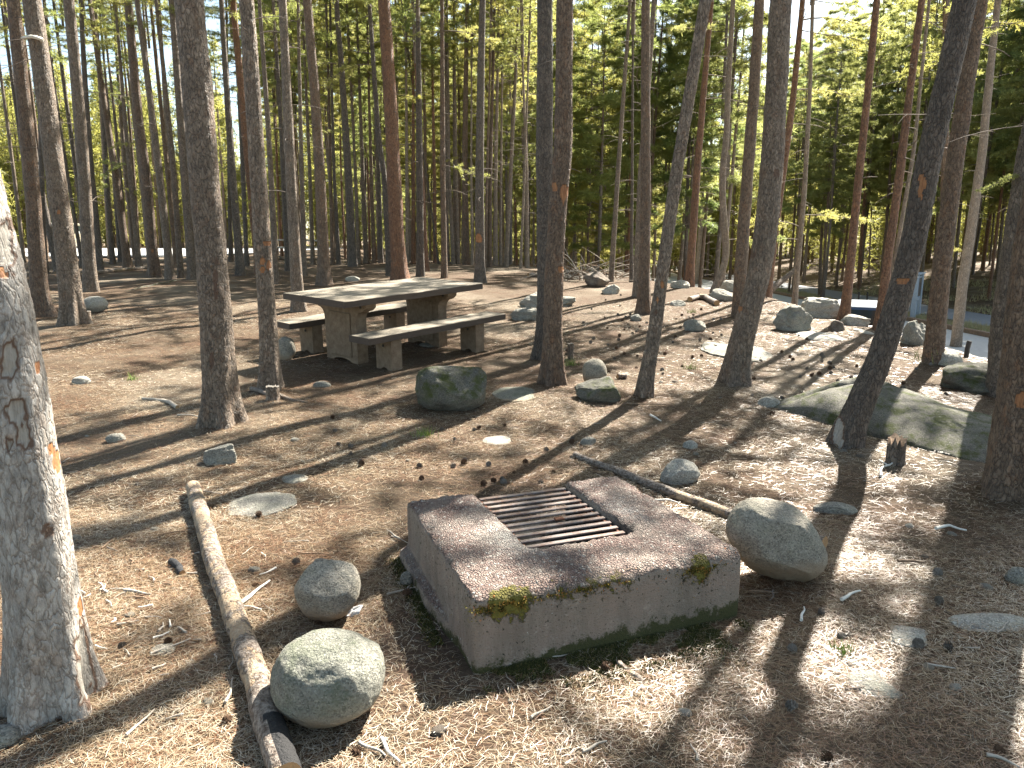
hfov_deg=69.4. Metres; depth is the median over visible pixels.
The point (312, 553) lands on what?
stick
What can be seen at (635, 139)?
pine tree
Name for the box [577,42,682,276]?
pine tree
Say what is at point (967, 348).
marker post
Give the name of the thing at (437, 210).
pine tree
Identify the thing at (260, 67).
pine tree
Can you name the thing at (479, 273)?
pine tree
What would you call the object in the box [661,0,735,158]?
pine tree
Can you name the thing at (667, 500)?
stick
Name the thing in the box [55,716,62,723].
pine cone
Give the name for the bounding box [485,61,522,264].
pine tree
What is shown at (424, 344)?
rock
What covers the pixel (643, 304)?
pine tree
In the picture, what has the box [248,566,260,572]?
pebble
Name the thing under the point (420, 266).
pine tree
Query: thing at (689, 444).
rock
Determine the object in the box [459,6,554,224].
pine tree
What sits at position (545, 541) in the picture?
ash
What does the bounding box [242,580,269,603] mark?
stick
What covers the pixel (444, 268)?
pine tree
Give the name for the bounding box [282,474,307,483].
rock
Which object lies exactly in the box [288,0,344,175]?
pine tree
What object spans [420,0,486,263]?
pine tree
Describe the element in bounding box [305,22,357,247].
pine tree
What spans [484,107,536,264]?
pine tree
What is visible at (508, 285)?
forest floor
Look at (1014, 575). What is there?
rock
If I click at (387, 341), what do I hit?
bench
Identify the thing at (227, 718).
pine cone
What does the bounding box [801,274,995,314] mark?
roadside grass
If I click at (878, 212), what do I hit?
pine tree
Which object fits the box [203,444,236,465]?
rock
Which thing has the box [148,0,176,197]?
pine tree
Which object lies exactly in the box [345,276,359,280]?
rock
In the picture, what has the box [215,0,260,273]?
pine tree
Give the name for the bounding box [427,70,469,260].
pine tree
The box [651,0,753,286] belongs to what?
pine tree
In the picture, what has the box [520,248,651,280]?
brush pile
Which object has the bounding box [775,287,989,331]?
verge grass
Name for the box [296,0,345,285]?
pine tree
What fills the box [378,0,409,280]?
pine tree
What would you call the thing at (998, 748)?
pine cone
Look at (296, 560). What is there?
pine cone
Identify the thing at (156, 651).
stick
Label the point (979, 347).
road
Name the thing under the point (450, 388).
rock
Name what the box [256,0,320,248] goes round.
pine tree
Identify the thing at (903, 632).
rock
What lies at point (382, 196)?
pine tree
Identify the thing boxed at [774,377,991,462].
rock
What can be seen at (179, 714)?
stick
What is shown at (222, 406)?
pine tree
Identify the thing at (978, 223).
pine tree
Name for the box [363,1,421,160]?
pine tree
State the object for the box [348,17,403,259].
pine tree
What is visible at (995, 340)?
pine tree
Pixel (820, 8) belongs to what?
sky
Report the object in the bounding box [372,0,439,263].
pine tree
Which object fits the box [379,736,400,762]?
stick
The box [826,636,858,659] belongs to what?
grass tuft
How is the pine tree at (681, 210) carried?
on the forest floor
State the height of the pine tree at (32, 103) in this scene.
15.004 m
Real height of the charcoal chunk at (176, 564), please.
0.044 m
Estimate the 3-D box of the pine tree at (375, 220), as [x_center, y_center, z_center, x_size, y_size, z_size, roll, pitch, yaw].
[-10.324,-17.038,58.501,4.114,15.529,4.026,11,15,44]
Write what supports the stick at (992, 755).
on the forest floor
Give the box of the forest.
[0,35,1008,279]
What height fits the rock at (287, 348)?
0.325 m
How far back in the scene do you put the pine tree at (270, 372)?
7.07 m
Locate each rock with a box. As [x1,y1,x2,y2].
[0,724,20,748]
[72,376,90,384]
[84,296,107,311]
[105,433,125,442]
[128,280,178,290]
[149,643,175,655]
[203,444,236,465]
[228,492,296,516]
[270,628,384,728]
[278,337,295,359]
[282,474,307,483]
[294,558,360,621]
[313,381,330,386]
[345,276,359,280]
[400,571,412,584]
[415,366,486,410]
[419,342,434,346]
[483,436,510,444]
[492,387,534,400]
[510,307,536,320]
[519,292,575,307]
[575,376,620,402]
[580,437,595,445]
[582,359,606,380]
[584,272,609,286]
[602,284,619,293]
[630,314,640,320]
[660,459,699,484]
[670,280,689,287]
[670,300,685,305]
[683,319,705,331]
[683,440,697,448]
[700,342,772,361]
[710,289,732,301]
[720,280,733,291]
[726,497,827,581]
[758,397,779,407]
[773,305,812,331]
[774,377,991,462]
[795,331,842,340]
[800,297,839,318]
[813,501,857,514]
[828,320,844,330]
[840,314,870,326]
[845,668,902,698]
[853,328,873,334]
[888,625,926,646]
[900,320,925,345]
[938,350,962,365]
[940,362,988,394]
[948,613,1023,631]
[1004,567,1023,584]
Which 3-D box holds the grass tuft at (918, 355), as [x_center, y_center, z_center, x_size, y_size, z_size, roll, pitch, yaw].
[5.011,-0.333,8.841,0.573,0.400,0.601,-9,14,-39]
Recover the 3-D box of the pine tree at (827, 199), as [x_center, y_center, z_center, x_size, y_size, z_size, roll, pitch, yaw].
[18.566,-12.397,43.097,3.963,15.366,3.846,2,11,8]
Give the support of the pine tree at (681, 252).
on the forest floor
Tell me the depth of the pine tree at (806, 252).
58.23 m
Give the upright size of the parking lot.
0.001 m
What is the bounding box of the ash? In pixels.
[509,520,581,548]
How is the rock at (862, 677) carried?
on the forest floor
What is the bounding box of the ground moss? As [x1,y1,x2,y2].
[383,556,759,705]
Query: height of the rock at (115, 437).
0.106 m
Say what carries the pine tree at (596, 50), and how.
on the forest floor
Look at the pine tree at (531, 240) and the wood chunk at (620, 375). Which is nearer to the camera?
the wood chunk at (620, 375)
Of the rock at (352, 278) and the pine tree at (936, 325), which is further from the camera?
the rock at (352, 278)
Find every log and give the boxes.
[97,266,146,273]
[185,480,301,767]
[527,273,536,276]
[573,452,827,547]
[687,294,719,305]
[772,267,794,292]
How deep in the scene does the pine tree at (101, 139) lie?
29.02 m
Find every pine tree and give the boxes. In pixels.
[0,0,31,179]
[0,0,34,221]
[0,0,50,258]
[0,0,85,316]
[0,0,93,325]
[0,1,74,272]
[0,2,76,271]
[0,12,34,210]
[0,63,26,262]
[0,171,108,735]
[20,0,81,266]
[26,0,131,291]
[43,0,125,269]
[49,0,111,207]
[55,2,134,263]
[55,3,118,258]
[57,0,141,267]
[76,0,135,226]
[76,6,140,261]
[78,0,149,266]
[86,0,153,250]
[92,4,139,259]
[100,0,176,278]
[106,0,163,259]
[107,0,162,276]
[117,0,184,277]
[121,0,176,210]
[142,0,180,263]
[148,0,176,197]
[155,0,193,235]
[161,0,196,279]
[174,0,248,429]
[204,0,251,275]
[204,0,266,261]
[204,0,271,265]
[204,2,259,259]
[212,0,280,205]
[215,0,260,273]
[228,0,307,258]
[228,2,271,186]
[230,1,308,214]
[233,3,305,210]
[236,0,310,270]
[237,1,301,217]
[238,0,284,390]
[238,0,306,283]
[238,17,305,255]
[238,19,282,254]
[246,0,326,311]
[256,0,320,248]
[260,11,320,220]
[261,0,304,204]
[264,0,335,275]
[266,0,335,263]
[275,55,310,180]
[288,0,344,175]
[290,0,381,266]
[291,2,351,258]
[292,12,345,225]
[293,2,356,263]
[294,0,366,263]
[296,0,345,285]
[302,36,341,202]
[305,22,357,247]
[313,0,369,260]
[314,0,380,263]
[315,4,378,254]
[318,0,420,275]
[320,7,367,258]
[324,0,378,192]
[328,4,381,262]
[332,0,426,170]
[335,36,385,232]
[336,11,383,235]
[338,120,409,244]
[340,0,384,262]
[348,13,384,259]
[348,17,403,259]
[349,67,399,259]
[351,0,401,262]
[358,87,385,236]
[358,92,403,259]
[362,0,411,237]
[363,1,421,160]
[363,66,415,237]
[367,0,439,263]
[369,84,410,245]
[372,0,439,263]
[374,0,437,271]
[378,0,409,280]
[379,50,427,259]
[384,59,434,258]
[390,0,460,212]
[390,1,438,263]
[391,0,439,276]
[393,5,439,258]
[394,0,469,262]
[399,70,452,260]
[400,131,437,242]
[401,98,452,257]
[402,86,422,254]
[407,0,500,277]
[410,0,487,263]
[415,26,475,225]
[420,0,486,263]
[421,0,476,263]
[422,1,487,244]
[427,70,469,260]
[429,83,468,256]
[434,0,485,264]
[435,0,508,261]
[437,150,484,260]
[438,0,504,264]
[439,49,492,233]
[450,0,502,282]
[450,51,475,261]
[450,66,475,230]
[451,71,502,212]
[452,70,493,262]
[455,0,523,266]
[456,1,514,240]
[459,0,528,266]
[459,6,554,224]
[469,70,523,260]
[472,1,532,265]
[473,0,554,264]
[475,0,533,264]
[484,34,531,250]
[484,67,534,263]
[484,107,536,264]
[485,0,555,267]
[485,23,554,263]
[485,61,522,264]
[486,0,553,266]
[492,0,556,268]
[493,3,555,265]
[495,10,535,265]
[500,8,555,266]
[504,177,536,257]
[508,86,536,259]
[512,169,536,266]
[517,156,536,254]
[519,0,601,266]
[528,19,600,268]
[529,0,579,360]
[530,6,575,172]
[532,17,613,269]
[534,0,572,386]
[553,0,638,269]
[553,0,639,269]
[553,0,661,271]
[568,75,595,265]
[568,132,608,267]
[576,41,611,264]
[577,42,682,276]
[580,0,681,281]
[580,204,609,267]
[584,134,613,256]
[590,2,670,276]
[593,73,663,269]
[593,179,621,272]
[594,1,670,260]
[597,0,657,281]
[604,0,715,296]
[607,0,691,260]
[607,91,623,272]
[608,49,655,267]
[609,25,670,275]
[618,0,651,314]
[624,67,675,266]
[627,0,710,245]
[634,0,710,397]
[640,0,747,279]
[650,89,673,280]
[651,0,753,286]
[651,13,658,277]
[657,0,794,283]
[657,19,716,280]
[658,0,749,277]
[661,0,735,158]
[671,0,797,286]
[672,6,746,287]
[695,56,719,283]
[704,0,756,291]
[716,0,791,386]
[727,0,791,316]
[735,85,764,213]
[749,0,873,305]
[755,44,802,175]
[765,0,897,297]
[781,90,824,292]
[782,29,842,293]
[783,48,823,282]
[786,31,831,281]
[787,49,850,283]
[788,0,887,297]
[794,51,872,295]
[796,32,865,297]
[817,60,877,283]
[818,16,896,287]
[824,23,900,226]
[825,0,976,449]
[825,59,889,281]
[836,0,923,320]
[837,0,915,289]
[837,44,895,250]
[838,53,902,282]
[852,0,935,255]
[852,30,901,277]
[860,0,926,281]
[867,5,910,275]
[868,47,926,213]
[871,0,944,329]
[887,0,999,208]
[887,0,1022,364]
[888,0,942,225]
[890,0,930,278]
[892,0,952,198]
[900,2,982,271]
[906,0,1015,220]
[908,107,978,245]
[912,1,990,254]
[922,1,1016,287]
[937,0,1023,290]
[945,120,1023,397]
[950,0,1023,346]
[964,74,1000,274]
[964,171,1009,267]
[967,0,999,230]
[968,112,1015,275]
[968,133,997,270]
[969,170,990,267]
[970,2,1023,241]
[972,0,1023,237]
[973,0,1023,298]
[980,185,1023,502]
[986,194,995,264]
[987,106,1010,205]
[989,1,1023,171]
[992,24,1022,206]
[1000,17,1023,151]
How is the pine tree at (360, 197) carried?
on the forest floor
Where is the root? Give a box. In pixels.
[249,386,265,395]
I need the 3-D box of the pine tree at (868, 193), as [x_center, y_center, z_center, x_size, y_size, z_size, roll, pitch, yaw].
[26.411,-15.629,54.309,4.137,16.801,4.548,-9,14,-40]
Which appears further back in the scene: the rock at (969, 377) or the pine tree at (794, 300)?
the pine tree at (794, 300)
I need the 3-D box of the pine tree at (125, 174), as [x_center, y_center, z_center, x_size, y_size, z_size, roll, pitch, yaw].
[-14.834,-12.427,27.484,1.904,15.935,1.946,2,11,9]
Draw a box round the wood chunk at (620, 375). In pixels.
[616,373,626,378]
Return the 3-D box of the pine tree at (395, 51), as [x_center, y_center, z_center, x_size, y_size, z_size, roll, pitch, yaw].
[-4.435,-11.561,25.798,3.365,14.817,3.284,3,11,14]
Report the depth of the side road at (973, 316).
44.09 m
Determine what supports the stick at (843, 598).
on the forest floor
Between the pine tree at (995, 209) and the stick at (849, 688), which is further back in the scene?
the pine tree at (995, 209)
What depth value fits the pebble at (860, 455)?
5.46 m
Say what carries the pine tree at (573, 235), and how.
on the forest floor
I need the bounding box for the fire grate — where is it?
[478,487,624,548]
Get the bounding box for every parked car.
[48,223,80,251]
[838,299,901,335]
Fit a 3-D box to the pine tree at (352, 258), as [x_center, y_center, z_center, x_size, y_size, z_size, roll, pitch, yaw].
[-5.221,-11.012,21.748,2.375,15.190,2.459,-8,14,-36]
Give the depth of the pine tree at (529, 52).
21.15 m
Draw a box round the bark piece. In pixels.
[616,660,645,683]
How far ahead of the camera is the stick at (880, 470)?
5.19 m
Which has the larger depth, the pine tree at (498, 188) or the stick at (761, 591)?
the pine tree at (498, 188)
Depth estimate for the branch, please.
6.99 m
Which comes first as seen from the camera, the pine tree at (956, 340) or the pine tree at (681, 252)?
the pine tree at (956, 340)
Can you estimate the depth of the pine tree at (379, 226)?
25.35 m
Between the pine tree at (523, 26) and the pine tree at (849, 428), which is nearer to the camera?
the pine tree at (849, 428)
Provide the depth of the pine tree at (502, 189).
41.14 m
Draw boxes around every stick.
[110,621,135,623]
[123,588,150,593]
[125,709,154,735]
[150,638,190,654]
[152,663,165,669]
[158,528,192,535]
[166,713,183,718]
[224,677,232,703]
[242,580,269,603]
[297,551,331,555]
[358,740,385,755]
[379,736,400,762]
[387,584,415,594]
[530,705,551,718]
[582,740,606,752]
[625,402,665,404]
[655,499,679,503]
[690,743,698,759]
[749,590,777,592]
[800,606,804,620]
[840,590,860,600]
[845,686,864,689]
[879,460,892,476]
[897,559,925,562]
[927,663,954,668]
[934,524,966,530]
[986,752,1019,767]
[996,620,1009,632]
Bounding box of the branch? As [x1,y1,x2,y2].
[141,397,179,408]
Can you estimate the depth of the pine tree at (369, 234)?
36.65 m
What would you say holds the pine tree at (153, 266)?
on the forest floor
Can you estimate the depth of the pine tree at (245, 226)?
23.11 m
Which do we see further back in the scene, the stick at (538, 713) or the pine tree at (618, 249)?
the pine tree at (618, 249)
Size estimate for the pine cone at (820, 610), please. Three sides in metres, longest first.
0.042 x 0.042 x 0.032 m
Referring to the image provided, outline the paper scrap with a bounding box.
[345,605,362,616]
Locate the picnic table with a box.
[283,277,482,363]
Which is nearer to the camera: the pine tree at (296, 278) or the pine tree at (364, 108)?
the pine tree at (296, 278)
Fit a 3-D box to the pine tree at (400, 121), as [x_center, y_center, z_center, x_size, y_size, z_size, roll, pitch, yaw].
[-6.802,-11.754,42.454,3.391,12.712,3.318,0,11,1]
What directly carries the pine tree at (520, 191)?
on the forest floor
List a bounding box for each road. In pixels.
[650,270,988,359]
[656,264,990,325]
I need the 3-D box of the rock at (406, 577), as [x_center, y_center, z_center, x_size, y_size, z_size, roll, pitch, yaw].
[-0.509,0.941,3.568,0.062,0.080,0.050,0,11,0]
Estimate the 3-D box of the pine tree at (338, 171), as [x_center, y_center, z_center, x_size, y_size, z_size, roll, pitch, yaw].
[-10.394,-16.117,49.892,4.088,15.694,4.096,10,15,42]
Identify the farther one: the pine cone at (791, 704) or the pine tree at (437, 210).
the pine tree at (437, 210)
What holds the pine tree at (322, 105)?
on the forest floor
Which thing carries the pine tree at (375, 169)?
on the forest floor
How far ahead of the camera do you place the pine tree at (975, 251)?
54.26 m
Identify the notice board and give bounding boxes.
[910,272,925,316]
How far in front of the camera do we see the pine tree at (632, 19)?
17.05 m
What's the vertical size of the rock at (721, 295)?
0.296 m
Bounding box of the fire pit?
[399,476,740,674]
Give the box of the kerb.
[651,267,989,337]
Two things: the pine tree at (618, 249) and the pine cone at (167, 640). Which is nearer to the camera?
the pine cone at (167, 640)
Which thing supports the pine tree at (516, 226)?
on the forest floor
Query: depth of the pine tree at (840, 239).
51.16 m
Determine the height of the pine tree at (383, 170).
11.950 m
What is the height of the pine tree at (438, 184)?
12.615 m
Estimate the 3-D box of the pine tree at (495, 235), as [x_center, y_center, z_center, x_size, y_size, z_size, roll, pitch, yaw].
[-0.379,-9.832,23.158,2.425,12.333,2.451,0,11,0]
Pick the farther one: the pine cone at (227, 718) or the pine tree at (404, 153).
the pine tree at (404, 153)
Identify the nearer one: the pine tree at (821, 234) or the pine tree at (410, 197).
the pine tree at (821, 234)
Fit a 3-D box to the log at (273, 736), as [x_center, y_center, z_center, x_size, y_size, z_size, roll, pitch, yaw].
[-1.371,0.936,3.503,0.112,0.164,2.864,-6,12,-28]
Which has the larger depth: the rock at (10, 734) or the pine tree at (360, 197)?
the pine tree at (360, 197)
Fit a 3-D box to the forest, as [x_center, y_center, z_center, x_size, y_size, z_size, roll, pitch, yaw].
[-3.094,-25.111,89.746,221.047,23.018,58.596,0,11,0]
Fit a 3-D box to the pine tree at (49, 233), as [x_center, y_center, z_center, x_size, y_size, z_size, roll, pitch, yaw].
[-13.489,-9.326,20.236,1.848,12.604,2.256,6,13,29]
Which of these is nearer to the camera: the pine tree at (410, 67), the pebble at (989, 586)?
the pebble at (989, 586)
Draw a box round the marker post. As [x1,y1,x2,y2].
[964,341,971,356]
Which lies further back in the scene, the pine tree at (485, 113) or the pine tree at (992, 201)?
the pine tree at (992, 201)
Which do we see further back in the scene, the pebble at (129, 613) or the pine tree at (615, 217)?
the pine tree at (615, 217)
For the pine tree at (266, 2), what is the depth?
21.87 m
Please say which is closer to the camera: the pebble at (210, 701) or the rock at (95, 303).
the pebble at (210, 701)
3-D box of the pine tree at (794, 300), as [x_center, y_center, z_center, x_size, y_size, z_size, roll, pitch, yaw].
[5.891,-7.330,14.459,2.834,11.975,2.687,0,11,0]
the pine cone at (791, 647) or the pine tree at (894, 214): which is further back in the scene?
the pine tree at (894, 214)
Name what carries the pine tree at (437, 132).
on the forest floor
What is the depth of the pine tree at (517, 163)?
27.27 m
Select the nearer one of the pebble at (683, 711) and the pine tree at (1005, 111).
the pebble at (683, 711)
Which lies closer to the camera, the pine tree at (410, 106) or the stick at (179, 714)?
the stick at (179, 714)
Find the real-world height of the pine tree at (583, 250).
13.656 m
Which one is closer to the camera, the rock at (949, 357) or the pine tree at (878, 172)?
the rock at (949, 357)
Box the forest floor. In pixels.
[0,241,1023,767]
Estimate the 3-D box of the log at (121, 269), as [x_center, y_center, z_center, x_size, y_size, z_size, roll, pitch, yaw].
[-11.064,-3.233,20.919,0.302,0.148,2.755,1,11,3]
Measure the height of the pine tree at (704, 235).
15.892 m
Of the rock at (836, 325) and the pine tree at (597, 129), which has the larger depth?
the pine tree at (597, 129)
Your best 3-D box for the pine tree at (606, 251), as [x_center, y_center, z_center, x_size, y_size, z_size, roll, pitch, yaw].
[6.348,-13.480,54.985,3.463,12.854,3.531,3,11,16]
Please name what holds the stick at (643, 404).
on the forest floor
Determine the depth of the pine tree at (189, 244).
17.89 m
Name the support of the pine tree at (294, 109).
on the forest floor
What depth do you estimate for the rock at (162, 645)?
2.97 m
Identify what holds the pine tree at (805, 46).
on the forest floor
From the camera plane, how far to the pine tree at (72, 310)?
10.88 m
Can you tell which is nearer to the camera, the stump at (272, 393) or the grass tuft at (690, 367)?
the stump at (272, 393)
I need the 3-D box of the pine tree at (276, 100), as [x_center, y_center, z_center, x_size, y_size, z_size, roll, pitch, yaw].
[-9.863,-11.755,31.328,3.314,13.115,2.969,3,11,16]
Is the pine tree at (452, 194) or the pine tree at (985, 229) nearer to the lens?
the pine tree at (452, 194)
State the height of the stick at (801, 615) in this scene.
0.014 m
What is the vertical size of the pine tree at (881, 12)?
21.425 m
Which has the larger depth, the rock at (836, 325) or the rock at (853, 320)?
the rock at (853, 320)
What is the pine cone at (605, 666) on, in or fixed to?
on the forest floor
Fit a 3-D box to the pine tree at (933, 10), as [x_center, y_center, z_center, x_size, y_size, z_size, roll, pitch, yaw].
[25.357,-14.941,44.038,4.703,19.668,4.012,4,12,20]
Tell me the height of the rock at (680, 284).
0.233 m
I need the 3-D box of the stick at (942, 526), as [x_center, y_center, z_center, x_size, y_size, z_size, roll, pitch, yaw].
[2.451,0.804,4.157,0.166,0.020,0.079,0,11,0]
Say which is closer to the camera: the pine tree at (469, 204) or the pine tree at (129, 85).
the pine tree at (129, 85)
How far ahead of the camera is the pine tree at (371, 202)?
24.97 m
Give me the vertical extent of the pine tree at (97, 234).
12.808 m
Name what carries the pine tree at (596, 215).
on the forest floor
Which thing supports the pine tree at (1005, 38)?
on the forest floor
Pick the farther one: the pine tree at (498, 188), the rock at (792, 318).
the pine tree at (498, 188)
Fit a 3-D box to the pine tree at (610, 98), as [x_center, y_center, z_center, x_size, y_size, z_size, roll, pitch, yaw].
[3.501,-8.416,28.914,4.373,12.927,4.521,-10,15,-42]
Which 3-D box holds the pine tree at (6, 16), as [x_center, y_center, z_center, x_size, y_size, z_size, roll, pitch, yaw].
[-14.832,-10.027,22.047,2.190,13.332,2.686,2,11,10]
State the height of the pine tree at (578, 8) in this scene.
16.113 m
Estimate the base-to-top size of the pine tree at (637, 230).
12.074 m
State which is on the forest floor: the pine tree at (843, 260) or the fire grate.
the pine tree at (843, 260)
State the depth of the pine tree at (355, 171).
24.70 m
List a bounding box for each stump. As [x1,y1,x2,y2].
[265,384,307,402]
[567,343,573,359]
[885,433,906,465]
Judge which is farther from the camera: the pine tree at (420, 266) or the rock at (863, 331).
the pine tree at (420, 266)
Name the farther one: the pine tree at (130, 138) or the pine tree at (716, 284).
the pine tree at (130, 138)
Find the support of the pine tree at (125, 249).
on the forest floor
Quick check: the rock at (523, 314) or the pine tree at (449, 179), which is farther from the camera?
the pine tree at (449, 179)
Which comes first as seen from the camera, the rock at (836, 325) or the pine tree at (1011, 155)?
the rock at (836, 325)
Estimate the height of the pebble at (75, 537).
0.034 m
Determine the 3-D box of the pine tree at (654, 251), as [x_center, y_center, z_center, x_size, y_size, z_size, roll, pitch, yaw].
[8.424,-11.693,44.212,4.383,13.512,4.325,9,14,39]
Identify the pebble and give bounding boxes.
[72,534,80,540]
[124,611,134,617]
[203,697,213,705]
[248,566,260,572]
[431,724,445,737]
[678,708,691,716]
[845,631,853,638]
[846,661,857,667]
[856,454,865,457]
[905,523,913,527]
[923,662,934,670]
[946,531,956,535]
[949,683,960,690]
[979,583,993,590]
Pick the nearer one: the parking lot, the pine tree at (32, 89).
the pine tree at (32, 89)
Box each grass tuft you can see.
[124,372,141,380]
[411,422,438,438]
[565,357,580,365]
[683,362,700,369]
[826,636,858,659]
[903,344,936,361]
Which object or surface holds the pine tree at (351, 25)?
on the forest floor
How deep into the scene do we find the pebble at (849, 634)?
3.08 m
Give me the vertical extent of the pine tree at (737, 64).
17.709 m
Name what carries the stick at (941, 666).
on the forest floor
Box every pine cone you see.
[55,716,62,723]
[117,642,126,648]
[164,637,172,643]
[222,714,232,725]
[251,582,258,588]
[255,510,261,517]
[292,557,299,564]
[350,744,361,757]
[402,588,411,597]
[461,459,466,464]
[480,480,487,485]
[500,478,506,483]
[601,661,611,671]
[785,699,797,711]
[787,643,797,651]
[817,607,825,615]
[821,751,833,762]
[836,631,845,640]
[912,637,924,648]
[932,567,942,575]
[934,596,943,603]
[943,641,952,650]
[993,745,1005,754]
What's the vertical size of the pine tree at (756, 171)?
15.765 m
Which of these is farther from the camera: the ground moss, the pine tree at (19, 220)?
the pine tree at (19, 220)
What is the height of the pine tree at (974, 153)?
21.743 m
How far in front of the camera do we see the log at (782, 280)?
34.44 m
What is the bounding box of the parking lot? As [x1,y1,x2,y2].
[25,248,316,255]
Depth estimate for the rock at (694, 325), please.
10.68 m
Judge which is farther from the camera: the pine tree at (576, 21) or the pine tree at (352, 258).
the pine tree at (576, 21)
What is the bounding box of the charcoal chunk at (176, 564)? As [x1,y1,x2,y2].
[168,558,184,575]
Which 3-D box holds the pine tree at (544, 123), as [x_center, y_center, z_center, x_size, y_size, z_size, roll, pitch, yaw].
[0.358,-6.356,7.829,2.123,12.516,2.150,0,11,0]
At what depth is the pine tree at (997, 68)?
36.39 m
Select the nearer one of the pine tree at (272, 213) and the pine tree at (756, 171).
the pine tree at (272, 213)
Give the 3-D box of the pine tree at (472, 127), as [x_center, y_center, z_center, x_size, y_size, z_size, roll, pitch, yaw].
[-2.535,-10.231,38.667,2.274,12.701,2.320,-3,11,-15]
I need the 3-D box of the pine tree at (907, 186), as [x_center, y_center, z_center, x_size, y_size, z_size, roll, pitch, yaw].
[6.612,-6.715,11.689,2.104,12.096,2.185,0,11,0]
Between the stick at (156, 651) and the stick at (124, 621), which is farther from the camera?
the stick at (124, 621)
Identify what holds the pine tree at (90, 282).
on the forest floor
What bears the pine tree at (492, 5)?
on the forest floor
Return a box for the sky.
[0,0,992,242]
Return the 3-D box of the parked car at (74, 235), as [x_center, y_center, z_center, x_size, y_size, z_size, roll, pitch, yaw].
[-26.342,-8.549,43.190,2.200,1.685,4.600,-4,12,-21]
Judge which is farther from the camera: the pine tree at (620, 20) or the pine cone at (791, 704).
the pine tree at (620, 20)
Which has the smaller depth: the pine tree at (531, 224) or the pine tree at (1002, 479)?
the pine tree at (1002, 479)
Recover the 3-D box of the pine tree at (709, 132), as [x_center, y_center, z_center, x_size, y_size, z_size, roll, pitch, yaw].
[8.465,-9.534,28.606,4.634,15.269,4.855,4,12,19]
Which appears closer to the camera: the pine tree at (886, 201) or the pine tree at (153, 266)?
the pine tree at (153, 266)
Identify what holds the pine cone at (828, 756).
on the forest floor
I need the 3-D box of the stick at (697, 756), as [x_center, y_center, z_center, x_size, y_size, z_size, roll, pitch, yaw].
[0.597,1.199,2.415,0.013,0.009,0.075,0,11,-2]
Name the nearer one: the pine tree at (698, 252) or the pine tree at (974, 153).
the pine tree at (974, 153)
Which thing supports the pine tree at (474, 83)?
on the forest floor
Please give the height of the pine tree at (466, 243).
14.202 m
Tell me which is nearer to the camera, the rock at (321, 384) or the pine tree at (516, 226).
the rock at (321, 384)
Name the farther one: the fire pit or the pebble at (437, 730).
the fire pit
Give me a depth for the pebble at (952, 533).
4.09 m
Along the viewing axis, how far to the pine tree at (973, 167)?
52.67 m
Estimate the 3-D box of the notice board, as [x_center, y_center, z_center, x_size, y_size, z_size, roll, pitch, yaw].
[18.293,-3.982,33.393,0.320,2.060,1.750,8,14,35]
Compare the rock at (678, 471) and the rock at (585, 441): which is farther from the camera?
the rock at (585, 441)
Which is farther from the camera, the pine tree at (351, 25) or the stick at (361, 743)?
the pine tree at (351, 25)
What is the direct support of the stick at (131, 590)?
on the forest floor
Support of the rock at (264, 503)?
on the forest floor
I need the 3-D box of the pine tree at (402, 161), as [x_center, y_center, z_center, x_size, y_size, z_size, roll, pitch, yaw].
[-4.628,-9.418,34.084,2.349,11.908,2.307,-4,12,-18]
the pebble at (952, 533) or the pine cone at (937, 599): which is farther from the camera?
the pebble at (952, 533)
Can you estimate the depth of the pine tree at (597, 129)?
37.04 m
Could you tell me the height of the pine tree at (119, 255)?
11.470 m
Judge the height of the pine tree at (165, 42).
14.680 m
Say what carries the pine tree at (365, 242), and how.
on the forest floor
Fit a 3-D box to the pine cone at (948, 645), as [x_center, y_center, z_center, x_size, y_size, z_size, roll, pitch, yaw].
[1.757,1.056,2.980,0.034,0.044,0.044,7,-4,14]
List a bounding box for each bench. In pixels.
[277,302,406,353]
[349,311,505,370]
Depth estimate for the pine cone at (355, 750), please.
2.43 m
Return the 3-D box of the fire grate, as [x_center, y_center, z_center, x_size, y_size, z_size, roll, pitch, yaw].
[0.190,0.680,3.707,0.508,0.050,0.780,-4,12,-20]
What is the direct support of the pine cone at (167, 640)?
on the forest floor
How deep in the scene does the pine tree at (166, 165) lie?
24.05 m
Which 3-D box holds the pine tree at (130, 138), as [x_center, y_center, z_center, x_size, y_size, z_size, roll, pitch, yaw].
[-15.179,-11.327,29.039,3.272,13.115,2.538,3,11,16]
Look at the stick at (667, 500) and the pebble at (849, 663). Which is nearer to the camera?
the pebble at (849, 663)
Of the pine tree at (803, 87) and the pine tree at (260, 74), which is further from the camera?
the pine tree at (803, 87)
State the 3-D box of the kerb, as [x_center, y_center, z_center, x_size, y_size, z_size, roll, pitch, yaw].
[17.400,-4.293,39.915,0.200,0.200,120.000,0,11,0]
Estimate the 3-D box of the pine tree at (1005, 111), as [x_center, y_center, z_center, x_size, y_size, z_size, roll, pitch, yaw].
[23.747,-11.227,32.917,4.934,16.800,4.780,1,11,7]
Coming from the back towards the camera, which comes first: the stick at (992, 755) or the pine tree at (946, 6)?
the pine tree at (946, 6)
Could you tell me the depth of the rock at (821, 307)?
12.13 m
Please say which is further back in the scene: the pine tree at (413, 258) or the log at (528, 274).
the pine tree at (413, 258)
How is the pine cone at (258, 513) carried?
on the forest floor
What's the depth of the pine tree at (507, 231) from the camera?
23.00 m
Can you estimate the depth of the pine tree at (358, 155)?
39.63 m
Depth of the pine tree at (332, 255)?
24.38 m
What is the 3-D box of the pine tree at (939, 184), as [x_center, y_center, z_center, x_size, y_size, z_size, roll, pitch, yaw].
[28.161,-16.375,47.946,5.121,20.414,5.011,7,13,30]
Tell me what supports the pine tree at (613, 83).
on the forest floor

